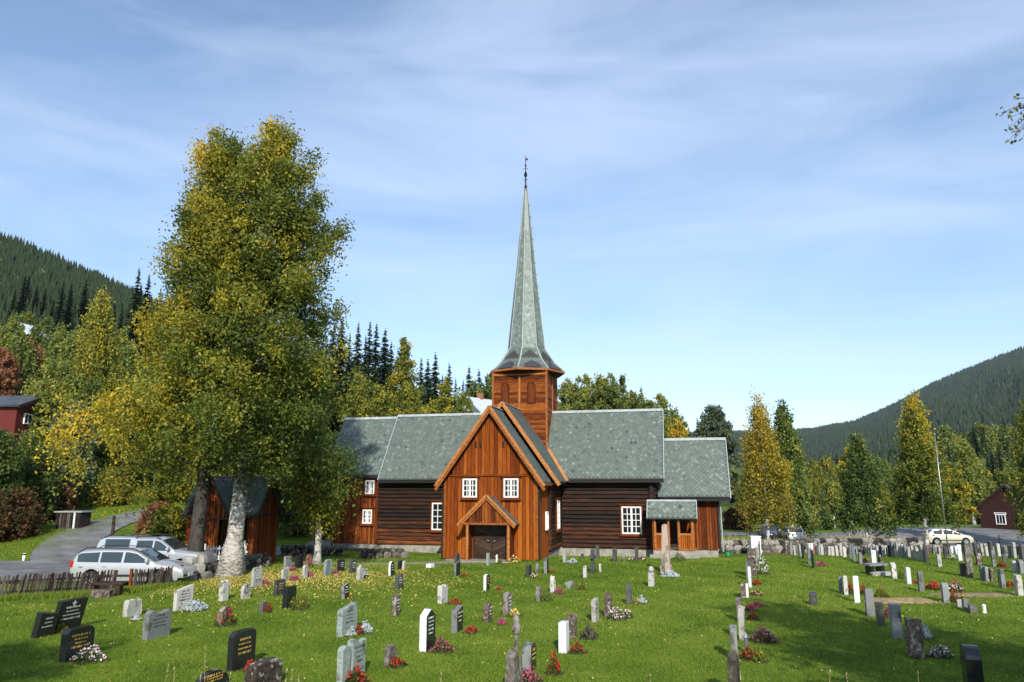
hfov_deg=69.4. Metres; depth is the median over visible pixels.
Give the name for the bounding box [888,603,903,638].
gravestone
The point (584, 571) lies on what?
gravestone
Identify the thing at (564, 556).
gravestone
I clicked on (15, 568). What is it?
valley road
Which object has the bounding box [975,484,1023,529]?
house
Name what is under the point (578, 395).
deciduous tree
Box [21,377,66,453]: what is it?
deciduous tree
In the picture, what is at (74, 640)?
gravestone
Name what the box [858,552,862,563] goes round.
gravestone
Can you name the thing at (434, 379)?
spruce tree
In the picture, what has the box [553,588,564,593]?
heather
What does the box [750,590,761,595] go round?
flower cluster
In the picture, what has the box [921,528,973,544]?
cream hatchback
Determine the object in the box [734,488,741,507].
deciduous tree
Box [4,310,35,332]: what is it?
deciduous tree
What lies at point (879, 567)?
stone table
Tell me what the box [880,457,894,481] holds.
deciduous tree
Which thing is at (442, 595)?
gravestone
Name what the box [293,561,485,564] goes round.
gravel path
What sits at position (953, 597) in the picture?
flower cluster
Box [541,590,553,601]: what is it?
bush
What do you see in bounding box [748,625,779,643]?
flower cluster
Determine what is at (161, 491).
deciduous tree
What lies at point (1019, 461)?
birch tree
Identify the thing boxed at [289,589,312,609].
rose bush
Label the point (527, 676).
flower cluster
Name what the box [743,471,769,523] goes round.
deciduous tree
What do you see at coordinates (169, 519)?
bush
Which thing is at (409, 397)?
deciduous tree
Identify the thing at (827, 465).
deciduous tree
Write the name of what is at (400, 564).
gravestone
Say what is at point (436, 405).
deciduous tree
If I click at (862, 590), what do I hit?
flower cluster
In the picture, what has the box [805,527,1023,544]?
parking ground
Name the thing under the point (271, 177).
birch tree
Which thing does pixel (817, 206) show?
sky
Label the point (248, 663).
flower cluster
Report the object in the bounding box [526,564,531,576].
gravestone
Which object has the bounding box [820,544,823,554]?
gravestone
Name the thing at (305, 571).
gravestone
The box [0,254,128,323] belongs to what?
hillside broadleaf wood
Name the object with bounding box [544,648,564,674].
flower cluster
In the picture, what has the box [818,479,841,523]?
deciduous tree
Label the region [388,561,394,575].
gravestone
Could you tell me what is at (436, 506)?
window
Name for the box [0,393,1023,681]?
ground
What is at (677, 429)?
birch tree
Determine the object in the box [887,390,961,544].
birch tree
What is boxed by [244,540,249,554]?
gate
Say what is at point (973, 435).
spruce tree
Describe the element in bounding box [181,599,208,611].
silver plant
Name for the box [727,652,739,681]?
gravestone
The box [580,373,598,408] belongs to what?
deciduous tree
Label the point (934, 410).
mountain broadleaf wood
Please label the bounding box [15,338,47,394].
deciduous tree
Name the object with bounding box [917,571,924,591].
gravestone
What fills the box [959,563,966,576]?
gravestone
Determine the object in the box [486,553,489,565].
gravestone
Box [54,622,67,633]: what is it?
rose bush
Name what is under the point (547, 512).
window
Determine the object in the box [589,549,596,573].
stone cross
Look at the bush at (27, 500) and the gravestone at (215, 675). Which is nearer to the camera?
the gravestone at (215, 675)
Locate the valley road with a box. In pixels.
[0,527,944,582]
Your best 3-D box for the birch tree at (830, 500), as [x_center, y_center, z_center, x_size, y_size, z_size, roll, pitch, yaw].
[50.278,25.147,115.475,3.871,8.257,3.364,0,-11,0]
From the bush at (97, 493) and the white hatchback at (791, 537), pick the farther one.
the white hatchback at (791, 537)
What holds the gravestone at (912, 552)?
on the ground at (282, 539)
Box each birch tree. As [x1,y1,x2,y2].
[28,121,323,551]
[63,285,125,425]
[134,111,380,577]
[383,337,427,416]
[653,393,672,437]
[666,417,688,437]
[733,385,812,549]
[762,398,822,537]
[820,477,846,527]
[834,430,899,538]
[836,447,868,524]
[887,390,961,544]
[936,459,981,531]
[951,437,994,524]
[982,466,992,479]
[1000,388,1023,541]
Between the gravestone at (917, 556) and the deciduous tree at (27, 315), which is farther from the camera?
the deciduous tree at (27, 315)
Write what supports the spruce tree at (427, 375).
on the ground at (282, 539)
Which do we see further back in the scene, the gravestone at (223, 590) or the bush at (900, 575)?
the bush at (900, 575)
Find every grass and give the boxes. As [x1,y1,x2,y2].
[0,523,117,560]
[9,510,137,544]
[721,531,953,544]
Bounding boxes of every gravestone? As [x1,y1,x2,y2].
[30,612,58,638]
[54,596,87,632]
[59,625,94,662]
[122,599,141,617]
[142,609,170,640]
[173,584,193,610]
[195,669,228,681]
[217,606,231,624]
[218,580,229,600]
[226,627,256,671]
[241,584,250,599]
[244,657,281,681]
[251,566,262,586]
[259,601,266,612]
[273,579,285,595]
[281,567,289,579]
[282,585,296,608]
[283,556,291,568]
[294,555,302,567]
[302,565,307,578]
[306,554,311,567]
[323,559,331,575]
[336,602,357,636]
[336,645,350,681]
[337,559,344,571]
[341,583,349,598]
[347,638,365,675]
[349,559,356,573]
[356,565,363,579]
[383,644,396,665]
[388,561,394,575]
[391,594,400,615]
[395,573,402,589]
[398,560,402,569]
[419,609,435,651]
[426,563,433,567]
[437,584,447,603]
[451,605,462,632]
[454,561,459,575]
[455,553,459,562]
[483,574,489,590]
[483,603,491,622]
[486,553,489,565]
[502,592,511,615]
[505,650,521,681]
[522,642,535,670]
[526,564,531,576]
[535,563,538,573]
[535,586,541,600]
[544,558,548,573]
[550,576,555,592]
[558,620,568,653]
[563,549,566,562]
[564,581,574,587]
[566,613,576,638]
[583,565,586,577]
[591,598,598,622]
[596,545,599,559]
[604,593,612,616]
[612,548,616,561]
[626,584,632,604]
[635,547,638,559]
[648,566,654,586]
[661,560,664,574]
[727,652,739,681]
[729,624,737,653]
[736,597,741,621]
[737,605,744,640]
[740,582,745,598]
[745,559,747,579]
[745,583,748,597]
[747,548,756,576]
[748,567,751,586]
[786,542,788,553]
[790,541,792,554]
[795,544,798,555]
[800,543,803,557]
[807,547,810,563]
[809,591,817,605]
[810,549,814,567]
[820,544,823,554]
[830,546,834,555]
[834,545,838,555]
[838,576,842,593]
[839,544,842,556]
[842,547,845,557]
[843,575,847,594]
[849,544,851,558]
[851,547,855,561]
[852,576,859,602]
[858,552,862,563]
[864,588,874,616]
[867,544,870,554]
[870,550,876,562]
[875,602,884,625]
[878,542,881,555]
[878,554,882,562]
[881,545,885,556]
[886,542,890,556]
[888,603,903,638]
[890,541,894,556]
[890,562,896,578]
[895,542,899,556]
[900,545,903,557]
[903,545,907,558]
[904,617,924,658]
[905,567,911,583]
[907,546,910,556]
[910,545,914,559]
[914,548,919,560]
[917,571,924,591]
[920,548,923,561]
[922,545,928,562]
[931,544,935,553]
[936,554,941,566]
[940,582,949,602]
[943,546,947,558]
[956,599,961,606]
[957,545,962,560]
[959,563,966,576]
[960,644,983,681]
[961,598,969,611]
[963,544,973,577]
[968,604,977,613]
[969,544,973,554]
[972,543,977,554]
[975,553,982,564]
[979,544,984,555]
[979,565,984,580]
[983,544,988,555]
[983,566,989,581]
[987,541,992,555]
[988,568,994,581]
[990,550,995,566]
[995,543,1000,556]
[997,569,1005,587]
[1002,545,1006,556]
[1002,554,1006,562]
[1007,543,1011,557]
[1010,542,1016,558]
[1010,560,1016,571]
[1013,574,1023,595]
[1016,559,1023,573]
[1018,545,1023,559]
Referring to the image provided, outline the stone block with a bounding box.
[90,589,115,597]
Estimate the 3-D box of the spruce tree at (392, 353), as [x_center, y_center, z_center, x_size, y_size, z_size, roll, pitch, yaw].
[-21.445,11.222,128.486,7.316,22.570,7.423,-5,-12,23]
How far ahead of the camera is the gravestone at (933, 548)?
57.16 m
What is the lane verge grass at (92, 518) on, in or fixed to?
on the ground at (282, 539)
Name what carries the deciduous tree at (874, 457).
on the ground at (282, 539)
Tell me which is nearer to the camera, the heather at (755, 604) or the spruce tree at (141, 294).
the heather at (755, 604)
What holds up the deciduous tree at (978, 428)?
on the ground at (282, 539)
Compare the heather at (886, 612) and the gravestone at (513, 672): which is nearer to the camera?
the gravestone at (513, 672)
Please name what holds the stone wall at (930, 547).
on the ground at (282, 539)
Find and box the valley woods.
[721,423,1021,503]
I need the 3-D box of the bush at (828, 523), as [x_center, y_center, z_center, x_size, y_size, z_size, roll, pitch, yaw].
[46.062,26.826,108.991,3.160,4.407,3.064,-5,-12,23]
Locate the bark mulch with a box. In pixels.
[762,552,786,553]
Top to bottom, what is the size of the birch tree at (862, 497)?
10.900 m
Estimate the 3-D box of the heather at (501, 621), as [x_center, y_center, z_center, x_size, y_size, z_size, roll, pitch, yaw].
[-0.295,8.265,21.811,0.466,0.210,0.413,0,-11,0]
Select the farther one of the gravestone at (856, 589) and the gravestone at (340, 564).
the gravestone at (340, 564)
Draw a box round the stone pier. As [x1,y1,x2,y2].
[182,554,211,580]
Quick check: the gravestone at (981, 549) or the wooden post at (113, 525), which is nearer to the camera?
the wooden post at (113, 525)
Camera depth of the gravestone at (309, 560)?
37.52 m
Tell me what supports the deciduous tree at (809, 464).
on the ground at (282, 539)
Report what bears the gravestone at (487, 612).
on the ground at (282, 539)
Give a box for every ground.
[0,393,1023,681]
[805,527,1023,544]
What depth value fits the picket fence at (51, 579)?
27.97 m
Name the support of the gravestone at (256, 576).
on the ground at (282, 539)
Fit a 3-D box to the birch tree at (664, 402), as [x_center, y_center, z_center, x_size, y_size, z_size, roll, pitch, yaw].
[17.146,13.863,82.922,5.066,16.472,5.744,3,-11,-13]
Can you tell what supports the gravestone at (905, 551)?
on the ground at (282, 539)
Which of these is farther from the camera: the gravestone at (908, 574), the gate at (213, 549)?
the gate at (213, 549)
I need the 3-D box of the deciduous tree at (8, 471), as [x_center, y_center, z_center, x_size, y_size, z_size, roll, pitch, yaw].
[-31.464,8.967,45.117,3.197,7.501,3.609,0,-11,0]
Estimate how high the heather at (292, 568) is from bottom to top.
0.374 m
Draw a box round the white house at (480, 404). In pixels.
[464,393,491,412]
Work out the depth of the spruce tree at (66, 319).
175.91 m
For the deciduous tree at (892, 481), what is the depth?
145.85 m
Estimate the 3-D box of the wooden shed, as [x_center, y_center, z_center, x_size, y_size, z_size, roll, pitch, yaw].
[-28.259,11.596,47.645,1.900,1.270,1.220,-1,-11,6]
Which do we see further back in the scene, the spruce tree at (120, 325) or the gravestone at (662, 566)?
the spruce tree at (120, 325)
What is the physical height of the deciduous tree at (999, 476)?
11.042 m
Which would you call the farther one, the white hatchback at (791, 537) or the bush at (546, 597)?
the white hatchback at (791, 537)
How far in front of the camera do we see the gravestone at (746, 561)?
32.27 m
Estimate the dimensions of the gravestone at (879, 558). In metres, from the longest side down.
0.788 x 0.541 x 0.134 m
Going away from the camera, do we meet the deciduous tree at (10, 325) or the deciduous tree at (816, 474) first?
the deciduous tree at (10, 325)
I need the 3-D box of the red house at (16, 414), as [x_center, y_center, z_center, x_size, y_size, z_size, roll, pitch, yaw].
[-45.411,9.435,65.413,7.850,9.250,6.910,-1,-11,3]
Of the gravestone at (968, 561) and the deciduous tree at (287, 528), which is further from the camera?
the deciduous tree at (287, 528)
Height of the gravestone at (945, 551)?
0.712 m
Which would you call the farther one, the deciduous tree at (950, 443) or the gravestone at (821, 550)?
the deciduous tree at (950, 443)
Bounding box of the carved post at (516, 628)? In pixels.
[512,613,520,655]
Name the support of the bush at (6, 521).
on the ground at (282, 539)
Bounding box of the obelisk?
[660,524,671,572]
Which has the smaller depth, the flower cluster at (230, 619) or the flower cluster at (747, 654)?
the flower cluster at (747, 654)
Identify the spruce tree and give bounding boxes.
[5,290,16,321]
[11,275,28,315]
[25,275,31,303]
[30,284,39,311]
[38,287,48,316]
[49,300,54,321]
[53,280,65,328]
[57,281,76,351]
[74,278,90,331]
[111,302,117,328]
[117,304,123,332]
[122,267,143,356]
[125,301,130,325]
[128,284,143,338]
[133,276,153,363]
[150,292,162,352]
[321,319,351,432]
[326,326,337,378]
[335,335,353,433]
[351,322,363,400]
[355,336,372,416]
[356,322,377,416]
[367,324,381,392]
[371,328,397,413]
[389,342,397,393]
[416,359,425,403]
[421,376,432,409]
[422,359,431,407]
[425,352,441,413]
[445,363,455,407]
[453,380,456,405]
[464,366,472,395]
[476,369,481,385]
[946,444,953,464]
[970,424,979,459]
[980,427,985,455]
[984,454,990,471]
[987,449,1000,485]
[996,443,1005,482]
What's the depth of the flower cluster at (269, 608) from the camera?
24.43 m
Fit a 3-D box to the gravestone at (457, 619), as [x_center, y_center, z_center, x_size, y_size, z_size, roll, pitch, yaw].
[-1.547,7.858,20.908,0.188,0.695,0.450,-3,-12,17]
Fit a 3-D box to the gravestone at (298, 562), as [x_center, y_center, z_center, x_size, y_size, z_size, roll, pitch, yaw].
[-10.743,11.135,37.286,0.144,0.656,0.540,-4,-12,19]
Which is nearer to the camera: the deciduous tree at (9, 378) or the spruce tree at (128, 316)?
the deciduous tree at (9, 378)
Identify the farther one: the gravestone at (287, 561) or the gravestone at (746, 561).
the gravestone at (287, 561)
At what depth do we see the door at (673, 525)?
45.96 m
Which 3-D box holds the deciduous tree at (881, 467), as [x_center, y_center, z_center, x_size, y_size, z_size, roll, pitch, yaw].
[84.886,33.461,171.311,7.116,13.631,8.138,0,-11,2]
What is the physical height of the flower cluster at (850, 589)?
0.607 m
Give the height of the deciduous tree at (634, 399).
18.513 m
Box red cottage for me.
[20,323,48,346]
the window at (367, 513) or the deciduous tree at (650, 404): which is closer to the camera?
the window at (367, 513)
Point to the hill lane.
(60, 556)
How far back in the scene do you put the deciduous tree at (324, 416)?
107.36 m
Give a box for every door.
[473,525,506,558]
[666,522,681,547]
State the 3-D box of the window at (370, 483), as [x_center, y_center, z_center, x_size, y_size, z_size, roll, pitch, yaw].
[-9.707,9.982,50.530,1.020,1.215,0.170,-3,-12,13]
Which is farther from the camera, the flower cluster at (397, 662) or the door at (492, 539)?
the door at (492, 539)
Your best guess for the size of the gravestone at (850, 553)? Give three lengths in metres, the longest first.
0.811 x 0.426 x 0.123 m
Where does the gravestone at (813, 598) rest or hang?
on the ground at (282, 539)
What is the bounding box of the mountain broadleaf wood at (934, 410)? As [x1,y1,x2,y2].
[737,355,1023,463]
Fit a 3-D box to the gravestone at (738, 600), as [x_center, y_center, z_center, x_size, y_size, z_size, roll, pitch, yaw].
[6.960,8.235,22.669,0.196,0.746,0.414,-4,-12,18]
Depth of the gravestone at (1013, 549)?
42.79 m
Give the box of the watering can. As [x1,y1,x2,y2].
[724,549,733,556]
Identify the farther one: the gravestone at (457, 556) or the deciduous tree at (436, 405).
the deciduous tree at (436, 405)
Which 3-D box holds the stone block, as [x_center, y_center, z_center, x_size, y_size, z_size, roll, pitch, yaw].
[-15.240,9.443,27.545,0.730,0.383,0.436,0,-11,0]
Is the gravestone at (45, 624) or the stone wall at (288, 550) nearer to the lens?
the gravestone at (45, 624)
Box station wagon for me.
[70,545,197,585]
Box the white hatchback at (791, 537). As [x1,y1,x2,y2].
[779,526,803,539]
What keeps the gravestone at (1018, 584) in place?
on the ground at (282, 539)
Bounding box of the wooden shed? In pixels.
[54,511,93,528]
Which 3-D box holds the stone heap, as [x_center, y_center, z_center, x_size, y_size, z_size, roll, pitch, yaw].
[-7.528,12.559,43.464,2.802,0.809,1.039,5,-12,-23]
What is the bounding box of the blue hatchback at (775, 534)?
[761,525,779,539]
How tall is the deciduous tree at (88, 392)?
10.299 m
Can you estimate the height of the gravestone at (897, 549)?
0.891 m
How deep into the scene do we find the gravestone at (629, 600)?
25.69 m
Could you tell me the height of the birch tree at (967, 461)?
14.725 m
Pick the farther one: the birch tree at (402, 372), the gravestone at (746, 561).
the birch tree at (402, 372)
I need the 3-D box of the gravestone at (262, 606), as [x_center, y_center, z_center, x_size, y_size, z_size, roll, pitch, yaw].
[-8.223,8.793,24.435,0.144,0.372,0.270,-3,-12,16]
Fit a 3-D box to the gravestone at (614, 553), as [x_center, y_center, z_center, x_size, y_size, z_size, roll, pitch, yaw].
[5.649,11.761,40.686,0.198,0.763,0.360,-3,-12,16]
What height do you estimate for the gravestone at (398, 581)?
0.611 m
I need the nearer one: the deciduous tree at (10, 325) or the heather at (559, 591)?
the heather at (559, 591)
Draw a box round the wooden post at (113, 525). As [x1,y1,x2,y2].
[111,516,115,534]
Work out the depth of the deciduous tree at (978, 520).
135.40 m
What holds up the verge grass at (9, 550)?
on the ground at (282, 539)
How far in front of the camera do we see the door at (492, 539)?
41.51 m
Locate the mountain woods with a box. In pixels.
[686,346,1023,470]
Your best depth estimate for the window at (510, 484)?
41.81 m
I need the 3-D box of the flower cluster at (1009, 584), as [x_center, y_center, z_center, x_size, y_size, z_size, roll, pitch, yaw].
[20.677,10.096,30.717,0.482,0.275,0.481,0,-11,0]
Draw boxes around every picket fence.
[0,570,117,595]
[128,565,182,586]
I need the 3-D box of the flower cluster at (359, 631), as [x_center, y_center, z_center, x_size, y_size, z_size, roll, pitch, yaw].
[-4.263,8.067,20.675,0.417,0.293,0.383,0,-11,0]
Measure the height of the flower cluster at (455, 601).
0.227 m
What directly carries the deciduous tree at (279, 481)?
on the ground at (282, 539)
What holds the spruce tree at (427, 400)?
on the ground at (282, 539)
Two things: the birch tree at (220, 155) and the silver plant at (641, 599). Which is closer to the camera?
the silver plant at (641, 599)
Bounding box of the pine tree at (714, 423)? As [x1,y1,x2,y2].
[693,404,741,530]
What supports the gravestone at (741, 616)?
on the ground at (282, 539)
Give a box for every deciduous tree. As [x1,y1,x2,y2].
[0,312,27,349]
[0,346,24,395]
[0,428,27,500]
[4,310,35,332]
[4,324,38,395]
[13,427,63,522]
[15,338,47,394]
[20,355,84,408]
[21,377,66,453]
[27,321,48,357]
[36,322,72,363]
[39,316,56,348]
[45,399,101,508]
[51,373,111,448]
[54,329,79,394]
[57,326,84,358]
[68,426,138,486]
[105,400,155,486]
[115,350,134,399]
[117,328,140,402]
[125,353,146,399]
[125,367,162,436]
[136,447,197,504]
[149,346,169,376]
[180,443,235,505]
[234,436,291,532]
[277,432,312,537]
[296,373,332,428]
[306,425,341,536]
[337,365,373,421]
[358,383,395,416]
[396,380,427,416]
[422,395,446,413]
[431,376,453,413]
[447,386,474,413]
[465,379,482,397]
[471,375,491,399]
[557,375,590,410]
[557,382,574,410]
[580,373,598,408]
[585,372,627,409]
[607,374,632,409]
[611,384,646,408]
[639,398,669,423]
[664,406,688,435]
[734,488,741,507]
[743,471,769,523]
[801,466,810,482]
[804,458,820,473]
[807,479,823,510]
[809,462,827,507]
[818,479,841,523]
[819,454,838,478]
[826,464,839,479]
[867,454,888,481]
[872,456,891,497]
[877,483,896,519]
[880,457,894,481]
[885,476,904,518]
[892,477,916,523]
[913,493,935,524]
[935,422,957,459]
[938,431,960,461]
[949,432,977,463]
[961,510,977,524]
[963,428,982,456]
[968,514,980,524]
[972,421,988,448]
[978,424,1006,462]
[985,422,1002,454]
[986,481,998,492]
[989,461,1006,481]
[990,468,1012,493]
[992,424,1017,464]
[1004,458,1018,474]
[1004,467,1020,483]
[1008,426,1021,444]
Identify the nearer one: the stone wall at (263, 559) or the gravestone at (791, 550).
the stone wall at (263, 559)
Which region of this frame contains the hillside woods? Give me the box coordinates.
[0,232,452,403]
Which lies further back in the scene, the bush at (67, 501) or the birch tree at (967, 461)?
the birch tree at (967, 461)
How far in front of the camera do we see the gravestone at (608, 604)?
23.01 m
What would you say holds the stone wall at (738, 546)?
on the ground at (282, 539)
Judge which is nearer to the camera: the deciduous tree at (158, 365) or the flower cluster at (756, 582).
the flower cluster at (756, 582)
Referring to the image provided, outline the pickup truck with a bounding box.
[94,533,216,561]
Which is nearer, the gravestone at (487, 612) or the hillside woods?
the gravestone at (487, 612)
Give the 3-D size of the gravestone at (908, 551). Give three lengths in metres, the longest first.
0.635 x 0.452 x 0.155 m
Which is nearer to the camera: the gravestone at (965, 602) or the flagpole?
the gravestone at (965, 602)
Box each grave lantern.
[743,629,747,651]
[982,602,986,612]
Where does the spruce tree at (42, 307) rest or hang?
on the ground at (282, 539)
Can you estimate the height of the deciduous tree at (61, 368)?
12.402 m
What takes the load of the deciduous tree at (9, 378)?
on the ground at (282, 539)
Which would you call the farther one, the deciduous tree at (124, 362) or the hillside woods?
the hillside woods
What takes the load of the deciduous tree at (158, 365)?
on the ground at (282, 539)
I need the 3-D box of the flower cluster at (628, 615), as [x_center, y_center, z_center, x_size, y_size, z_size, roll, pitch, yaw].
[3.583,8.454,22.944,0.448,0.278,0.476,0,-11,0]
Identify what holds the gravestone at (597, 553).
on the ground at (282, 539)
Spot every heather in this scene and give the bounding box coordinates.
[262,578,269,584]
[289,565,296,571]
[289,575,299,580]
[495,618,508,624]
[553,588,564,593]
[745,603,757,610]
[750,601,763,606]
[816,561,825,566]
[884,604,889,617]
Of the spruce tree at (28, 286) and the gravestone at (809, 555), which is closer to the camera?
the gravestone at (809, 555)
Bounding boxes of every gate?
[204,544,223,560]
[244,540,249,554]
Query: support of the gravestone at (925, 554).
on the ground at (282, 539)
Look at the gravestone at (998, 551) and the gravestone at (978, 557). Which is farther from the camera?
the gravestone at (998, 551)
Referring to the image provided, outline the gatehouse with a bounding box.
[181,475,286,561]
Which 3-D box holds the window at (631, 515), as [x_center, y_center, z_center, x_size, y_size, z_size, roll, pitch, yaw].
[7.448,11.158,46.067,1.580,1.955,0.170,-3,-12,13]
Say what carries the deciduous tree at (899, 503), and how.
on the ground at (282, 539)
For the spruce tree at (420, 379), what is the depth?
118.94 m
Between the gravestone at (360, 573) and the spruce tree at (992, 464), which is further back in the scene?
the spruce tree at (992, 464)
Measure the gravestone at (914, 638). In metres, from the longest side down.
0.934 x 0.387 x 0.355 m
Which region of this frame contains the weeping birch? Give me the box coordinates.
[284,401,350,563]
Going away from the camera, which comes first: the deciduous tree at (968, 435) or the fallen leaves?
the fallen leaves
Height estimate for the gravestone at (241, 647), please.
0.847 m
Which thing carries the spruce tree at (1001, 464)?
on the ground at (282, 539)
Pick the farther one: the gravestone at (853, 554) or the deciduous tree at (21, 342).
the deciduous tree at (21, 342)
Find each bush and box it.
[0,485,48,540]
[0,487,38,542]
[40,475,80,522]
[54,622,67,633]
[71,461,107,502]
[81,466,136,506]
[129,500,173,534]
[135,499,186,542]
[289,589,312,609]
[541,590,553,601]
[576,583,586,589]
[670,549,685,560]
[722,507,751,529]
[752,647,768,662]
[799,507,825,530]
[818,508,835,529]
[874,586,889,597]
[897,570,905,579]
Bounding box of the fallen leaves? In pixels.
[1,559,1022,681]
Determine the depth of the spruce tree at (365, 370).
113.41 m
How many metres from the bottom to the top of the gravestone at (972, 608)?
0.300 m
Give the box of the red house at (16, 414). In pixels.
[0,395,62,475]
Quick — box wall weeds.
[0,578,196,601]
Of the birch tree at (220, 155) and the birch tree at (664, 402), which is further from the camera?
the birch tree at (664, 402)
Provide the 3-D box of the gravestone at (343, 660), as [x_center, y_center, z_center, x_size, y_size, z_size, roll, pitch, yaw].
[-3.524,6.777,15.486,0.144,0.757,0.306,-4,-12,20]
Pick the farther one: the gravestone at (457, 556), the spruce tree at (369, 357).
the spruce tree at (369, 357)
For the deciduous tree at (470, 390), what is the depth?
111.99 m
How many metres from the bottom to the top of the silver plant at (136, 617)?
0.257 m
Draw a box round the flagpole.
[933,433,947,551]
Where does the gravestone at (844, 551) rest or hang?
on the ground at (282, 539)
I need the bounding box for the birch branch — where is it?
[996,93,1023,144]
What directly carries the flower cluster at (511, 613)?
on the ground at (282, 539)
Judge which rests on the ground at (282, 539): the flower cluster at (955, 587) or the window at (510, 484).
the flower cluster at (955, 587)
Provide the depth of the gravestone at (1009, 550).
43.54 m
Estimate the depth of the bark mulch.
57.97 m
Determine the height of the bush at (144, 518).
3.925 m
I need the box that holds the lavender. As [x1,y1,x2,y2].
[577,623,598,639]
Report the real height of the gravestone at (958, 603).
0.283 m
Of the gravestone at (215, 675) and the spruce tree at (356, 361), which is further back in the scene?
the spruce tree at (356, 361)
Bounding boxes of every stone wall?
[205,552,271,576]
[280,544,347,556]
[718,537,923,553]
[925,543,1006,551]
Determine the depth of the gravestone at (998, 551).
45.40 m
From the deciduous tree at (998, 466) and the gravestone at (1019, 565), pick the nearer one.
the gravestone at (1019, 565)
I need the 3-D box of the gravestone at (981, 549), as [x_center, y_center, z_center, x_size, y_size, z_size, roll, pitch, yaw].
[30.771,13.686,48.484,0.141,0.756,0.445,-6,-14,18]
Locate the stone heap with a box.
[359,548,408,558]
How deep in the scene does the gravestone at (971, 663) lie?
14.07 m
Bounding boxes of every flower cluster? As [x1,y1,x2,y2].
[69,642,110,664]
[213,604,237,626]
[239,659,256,672]
[265,601,273,612]
[345,661,369,681]
[355,624,365,634]
[364,568,368,577]
[385,656,407,667]
[428,636,458,652]
[448,598,461,604]
[462,625,478,633]
[506,608,521,616]
[508,555,520,563]
[522,666,543,681]
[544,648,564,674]
[569,641,587,653]
[606,605,626,620]
[623,609,633,618]
[738,645,753,660]
[745,613,759,619]
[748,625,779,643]
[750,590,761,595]
[752,579,761,585]
[757,561,770,574]
[758,555,767,563]
[848,578,853,594]
[859,583,864,594]
[925,579,940,590]
[926,644,954,658]
[949,580,964,592]
[950,589,958,602]
[996,562,1007,567]
[1006,581,1013,586]
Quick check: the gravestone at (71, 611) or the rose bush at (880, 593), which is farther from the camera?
the rose bush at (880, 593)
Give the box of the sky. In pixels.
[0,0,1023,431]
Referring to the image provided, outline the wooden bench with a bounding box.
[88,581,127,595]
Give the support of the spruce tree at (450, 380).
on the ground at (282, 539)
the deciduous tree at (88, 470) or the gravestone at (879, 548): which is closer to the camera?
the gravestone at (879, 548)
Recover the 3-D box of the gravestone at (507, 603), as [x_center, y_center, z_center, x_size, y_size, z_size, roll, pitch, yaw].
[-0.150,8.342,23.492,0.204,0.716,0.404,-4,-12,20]
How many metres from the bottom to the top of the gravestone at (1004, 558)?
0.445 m
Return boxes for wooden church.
[305,156,730,562]
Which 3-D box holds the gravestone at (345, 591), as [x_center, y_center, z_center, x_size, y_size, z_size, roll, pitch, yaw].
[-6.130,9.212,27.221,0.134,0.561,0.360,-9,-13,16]
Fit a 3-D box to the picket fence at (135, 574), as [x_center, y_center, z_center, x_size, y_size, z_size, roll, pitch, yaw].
[-14.630,9.815,30.461,0.186,1.043,2.224,-9,-14,38]
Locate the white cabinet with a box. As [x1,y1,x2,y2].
[748,536,761,553]
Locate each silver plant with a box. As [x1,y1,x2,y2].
[129,613,141,620]
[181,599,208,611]
[345,626,356,636]
[360,620,372,633]
[566,558,577,562]
[637,595,647,603]
[660,569,679,577]
[922,624,935,638]
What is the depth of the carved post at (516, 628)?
15.64 m
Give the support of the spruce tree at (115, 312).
on the ground at (282, 539)
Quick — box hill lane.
[30,509,147,564]
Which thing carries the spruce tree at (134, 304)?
on the ground at (282, 539)
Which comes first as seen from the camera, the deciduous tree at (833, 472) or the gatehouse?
the gatehouse
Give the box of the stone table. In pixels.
[862,563,890,575]
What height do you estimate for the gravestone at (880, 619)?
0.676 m
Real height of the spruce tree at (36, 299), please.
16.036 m
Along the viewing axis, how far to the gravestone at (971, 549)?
50.18 m
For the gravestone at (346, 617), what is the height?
0.840 m
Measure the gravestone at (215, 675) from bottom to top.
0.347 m
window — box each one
[23,413,32,424]
[360,507,374,525]
[363,478,376,495]
[429,500,441,531]
[459,476,479,499]
[500,476,521,499]
[545,511,548,529]
[555,498,561,531]
[618,504,644,536]
[995,514,1006,524]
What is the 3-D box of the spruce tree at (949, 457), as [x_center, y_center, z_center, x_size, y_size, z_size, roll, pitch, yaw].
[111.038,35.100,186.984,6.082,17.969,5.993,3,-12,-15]
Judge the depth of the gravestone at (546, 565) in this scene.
35.45 m
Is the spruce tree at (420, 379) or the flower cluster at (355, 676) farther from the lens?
the spruce tree at (420, 379)
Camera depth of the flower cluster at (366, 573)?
33.02 m
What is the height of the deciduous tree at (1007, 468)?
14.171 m
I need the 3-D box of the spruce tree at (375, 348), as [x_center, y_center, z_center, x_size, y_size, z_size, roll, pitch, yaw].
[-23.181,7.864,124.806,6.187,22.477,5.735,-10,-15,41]
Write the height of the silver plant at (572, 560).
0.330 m
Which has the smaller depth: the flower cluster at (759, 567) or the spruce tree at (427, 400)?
the flower cluster at (759, 567)
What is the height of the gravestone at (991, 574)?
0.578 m

